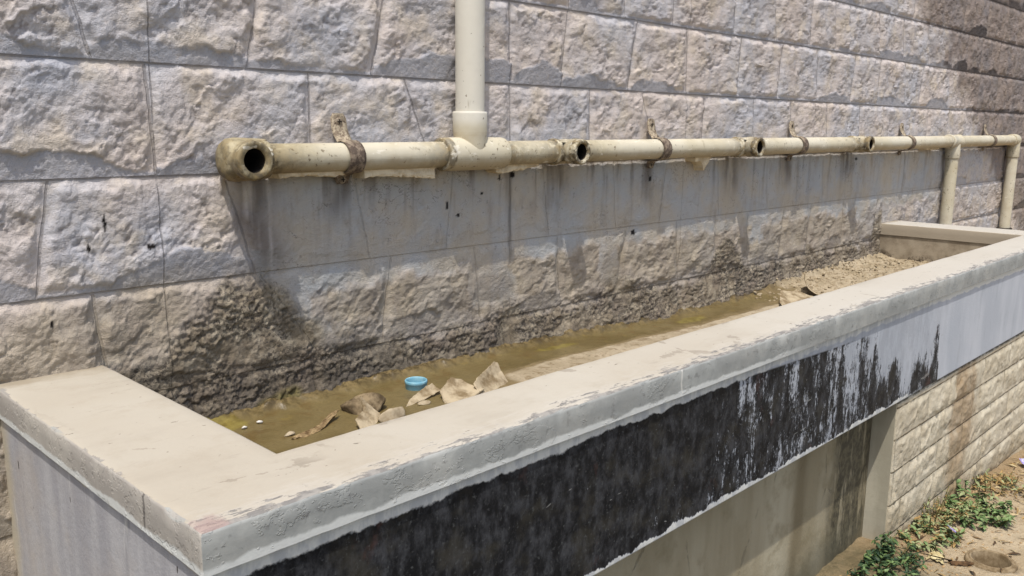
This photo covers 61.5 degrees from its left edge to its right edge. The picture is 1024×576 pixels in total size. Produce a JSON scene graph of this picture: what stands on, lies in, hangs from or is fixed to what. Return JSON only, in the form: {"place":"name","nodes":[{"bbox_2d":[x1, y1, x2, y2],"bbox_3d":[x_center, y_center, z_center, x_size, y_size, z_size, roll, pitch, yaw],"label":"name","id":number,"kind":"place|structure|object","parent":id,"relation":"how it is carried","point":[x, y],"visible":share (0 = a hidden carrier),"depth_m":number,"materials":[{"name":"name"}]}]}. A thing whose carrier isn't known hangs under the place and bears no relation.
{"place":"outdoors","nodes":[
{"label":"outdoors","id":0,"kind":"place"},
{"bbox_2d":[815,449,1023,575],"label":"ground","id":1,"kind":"structure","parent":0,"point":[849,558],"depth_m":2.54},
{"bbox_2d":[0,0,1023,575],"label":"stone wall","id":2,"kind":"structure","parent":1,"relation":"on","point":[144,242],"depth_m":2.01,"materials":[{"name":"beige stone"}]},
{"bbox_2d":[215,0,1021,229],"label":"water pipe","id":3,"kind":"object","parent":2,"relation":"attached to","point":[469,145],"visible":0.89,"depth_m":2.02,"materials":[{"name":"beige plastic"}]},
{"bbox_2d":[269,171,344,178],"bbox_3d":[-0.421,-0.239,1.763,0.052,0.026,0.159,11,15,43],"label":"plaster patch","id":4,"kind":"object","parent":3,"relation":"attached to","point":[315,174],"visible":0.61,"depth_m":1.74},
{"bbox_2d":[330,113,366,183],"bbox_3d":[-0.342,-0.291,1.805,0.068,0.148,0.044,11,15,43],"label":"pipe clamp","id":5,"kind":"object","parent":3,"relation":"attached to","point":[356,148],"visible":0.98,"depth_m":1.80,"materials":[{"name":"brown metal"}]},
{"bbox_2d":[352,168,434,178],"bbox_3d":[-0.262,-0.262,1.923,0.051,0.039,0.203,11,15,43],"label":"plaster patch","id":6,"kind":"object","parent":3,"relation":"attached to","point":[421,173],"visible":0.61,"depth_m":1.91,"materials":[{"name":"beige paint"}]},
{"bbox_2d":[486,164,538,173],"bbox_3d":[0.002,-0.312,2.193,0.044,0.035,0.165,11,15,43],"label":"plaster patch","id":7,"kind":"object","parent":3,"relation":"attached to","point":[510,168],"visible":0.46,"depth_m":2.17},
{"bbox_2d":[647,119,672,167],"bbox_3d":[0.445,-0.435,2.594,0.068,0.148,0.044,11,15,43],"label":"pipe clamp","id":8,"kind":"object","parent":3,"relation":"attached to","point":[668,149],"visible":1,"depth_m":2.59,"materials":[{"name":"metal"}]},
{"bbox_2d":[685,157,710,170],"bbox_3d":[0.608,-0.410,2.804,0.043,0.053,0.100,11,15,43],"label":"plaster patch","id":9,"kind":"object","parent":3,"relation":"attached to","point":[699,163],"visible":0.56,"depth_m":2.79,"materials":[{"name":"beige paint"}]},
{"bbox_2d":[787,121,808,160],"bbox_3d":[1.075,-0.550,3.225,0.068,0.148,0.040,11,15,43],"label":"pipe clamp","id":10,"kind":"object","parent":3,"relation":"attached to","point":[794,134],"visible":1,"depth_m":3.22,"materials":[{"name":"metal"}]},
{"bbox_2d":[898,123,916,154],"bbox_3d":[1.836,-0.690,3.989,0.068,0.148,0.040,11,15,43],"label":"pipe clamp","id":11,"kind":"object","parent":3,"relation":"attached to","point":[904,134],"visible":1,"depth_m":3.99,"materials":[{"name":"metal"}]},
{"bbox_2d":[919,148,938,149],"bbox_3d":[2.067,-0.693,4.263,0.044,0.018,0.183,11,15,43],"label":"plaster patch","id":12,"kind":"object","parent":3,"relation":"attached to","point":[929,149],"visible":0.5,"depth_m":4.22,"materials":[{"name":"beige paint"}]},
{"bbox_2d":[982,124,997,150],"bbox_3d":[2.701,-0.848,4.856,0.068,0.148,0.040,11,15,43],"label":"pipe clamp","id":13,"kind":"object","parent":3,"relation":"attached to","point":[986,132],"visible":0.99,"depth_m":4.85,"materials":[{"name":"metal"}]},
{"bbox_2d":[0,220,1023,575],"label":"water trough","id":14,"kind":"object","parent":1,"relation":"on","point":[812,436],"visible":0.86,"depth_m":1.47,"materials":[{"name":"concrete"}]},
{"bbox_2d":[206,253,928,453],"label":"mud","id":15,"kind":"structure","parent":14,"relation":"in","point":[535,357],"depth_m":2.16,"materials":[{"name":"brown soil"}]},
{"bbox_2d":[285,431,294,436],"bbox_3d":[-0.424,0.278,1.639,0.014,0.009,0.023,11,15,43],"label":"pebble","id":16,"kind":"object","parent":15,"relation":"on","point":[289,433],"visible":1,"depth_m":1.64,"materials":[{"name":"stone"}]},
{"bbox_2d":[292,409,338,438],"bbox_3d":[-0.377,0.270,1.680,0.021,0.023,0.151,5,11,22],"label":"bark strip","id":17,"kind":"object","parent":15,"relation":"on","point":[324,422],"visible":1,"depth_m":1.67,"materials":[{"name":"brown wood"}]},
{"bbox_2d":[340,392,385,414],"bbox_3d":[-0.310,0.245,1.792,0.094,0.056,0.061,-1,11,-7],"label":"rock","id":18,"kind":"object","parent":15,"relation":"on","point":[375,401],"visible":0.77,"depth_m":1.78,"materials":[{"name":"brown stone"}]},
{"bbox_2d":[355,396,379,428],"bbox_3d":[-0.289,0.252,1.702,0.043,0.047,0.104,1,11,1],"label":"scrap","id":19,"kind":"object","parent":15,"relation":"on","point":[368,415],"visible":0.9,"depth_m":1.71,"materials":[{"name":"paper"}]},
{"bbox_2d":[378,406,404,422],"bbox_3d":[-0.244,0.256,1.741,0.043,0.032,0.076,11,15,43],"label":"stone","id":20,"kind":"object","parent":15,"relation":"on","point":[392,413],"visible":0.82,"depth_m":1.72,"materials":[{"name":"stone"}]},
{"bbox_2d":[405,376,427,390],"bbox_3d":[-0.217,0.222,1.950,0.052,0.032,0.052,11,15,43],"label":"bottle cap","id":21,"kind":"object","parent":15,"relation":"on","point":[416,383],"visible":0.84,"depth_m":1.93,"materials":[{"name":"blue plastic"}]},
{"bbox_2d":[406,383,439,406],"bbox_3d":[-0.199,0.235,1.861,0.029,0.026,0.122,7,12,31],"label":"cardboard scrap","id":22,"kind":"object","parent":15,"relation":"on","point":[427,391],"visible":0.98,"depth_m":1.87,"materials":[{"name":"beige cardboard"}]},
{"bbox_2d":[417,400,430,404],"bbox_3d":[-0.187,0.245,1.836,0.020,0.010,0.034,11,15,43],"label":"pebble","id":23,"kind":"object","parent":15,"relation":"on","point":[425,402],"visible":1,"depth_m":1.83,"materials":[{"name":"stone"}]},
{"bbox_2d":[440,377,483,403],"bbox_3d":[-0.117,0.225,1.879,0.077,0.038,0.102,6,12,27],"label":"cardboard scrap","id":24,"kind":"object","parent":15,"relation":"on","point":[452,389],"visible":0.9,"depth_m":1.89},
{"bbox_2d":[474,362,507,393],"bbox_3d":[-0.048,0.207,1.952,0.043,0.052,0.132,6,12,25],"label":"cardboard scrap","id":25,"kind":"object","parent":15,"relation":"on","point":[491,377],"visible":0.88,"depth_m":1.96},
{"bbox_2d":[780,290,812,304],"bbox_3d":[0.990,0.042,3.025,0.116,0.044,0.244,8,13,36],"label":"paper scrap","id":26,"kind":"object","parent":15,"relation":"on","point":[787,297],"visible":0.41,"depth_m":3.06,"materials":[{"name":"paper"}]},
{"bbox_2d":[804,272,819,294],"bbox_3d":[1.113,-0.013,3.192,0.062,0.080,0.191,4,11,20],"label":"paper scrap","id":27,"kind":"object","parent":15,"relation":"on","point":[812,290],"visible":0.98,"depth_m":3.15,"materials":[{"name":"paper"}]},
{"bbox_2d":[753,254,919,300],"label":"sand crumbs","id":28,"kind":"object","parent":15,"relation":"on","point":[847,269],"visible":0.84,"depth_m":3.50,"materials":[{"name":"sand"}]},
{"bbox_2d":[840,569,855,575],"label":"weed plant","id":29,"kind":"object","parent":1,"relation":"on","point":[847,572],"visible":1,"depth_m":2.28,"materials":[{"name":"green plant"}]},
{"bbox_2d":[851,531,926,575],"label":"weed plant","id":30,"kind":"object","parent":1,"relation":"on","point":[878,552],"visible":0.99,"depth_m":2.36,"materials":[{"name":"green plant"}]},
{"bbox_2d":[895,513,966,552],"bbox_3d":[1.258,0.735,2.558,0.156,0.079,0.330,11,15,43],"label":"weed plant","id":31,"kind":"object","parent":1,"relation":"on","point":[922,523],"visible":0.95,"depth_m":2.56,"materials":[{"name":"green plant"}]},
{"bbox_2d":[926,548,944,563],"bbox_3d":[1.210,0.759,2.451,0.050,0.016,0.086,7,13,32],"label":"dry leaf","id":32,"kind":"object","parent":1,"relation":"on","point":[938,553],"visible":0.96,"depth_m":2.44,"materials":[{"name":"beige plant"}]},
{"bbox_2d":[920,486,979,525],"bbox_3d":[1.330,0.694,2.672,0.226,0.108,0.149,-4,11,-22],"label":"weed plant","id":33,"kind":"object","parent":1,"relation":"on","point":[944,516],"visible":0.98,"depth_m":2.69,"materials":[{"name":"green plant"}]},
{"bbox_2d":[887,458,1023,575],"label":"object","id":34,"kind":"object","parent":1,"relation":"on","point":[994,543],"visible":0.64,"depth_m":2.64,"materials":[{"name":"green plant"}]},
{"bbox_2d":[939,479,1016,531],"bbox_3d":[1.510,0.716,2.771,0.222,0.092,0.312,11,15,43],"label":"weed plant","id":35,"kind":"object","parent":1,"relation":"on","point":[1006,518],"visible":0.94,"depth_m":2.78,"materials":[{"name":"green plant"}]},
{"bbox_2d":[964,549,1017,572],"bbox_3d":[1.362,0.810,2.453,0.136,0.083,0.136,11,15,43],"label":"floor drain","id":36,"kind":"object","parent":1,"relation":"on","point":[990,560],"visible":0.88,"depth_m":2.47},
{"bbox_2d":[972,468,1023,500],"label":"weed plant","id":37,"kind":"object","parent":1,"relation":"on","point":[1002,481],"visible":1,"depth_m":3.05,"materials":[{"name":"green plant"}]},
{"bbox_2d":[894,457,1023,575],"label":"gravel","id":38,"kind":"structure","parent":0,"point":[942,566],"depth_m":2.60,"materials":[{"name":"beige gravel"}]},
{"bbox_2d":[871,540,973,566],"bbox_3d":[1.132,0.734,2.397,0.339,0.111,0.033,-1,11,-8],"label":"twig","id":39,"kind":"object","parent":38,"relation":"on","point":[962,563],"visible":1,"depth_m":2.42,"materials":[{"name":"brown wood"}]}
]}

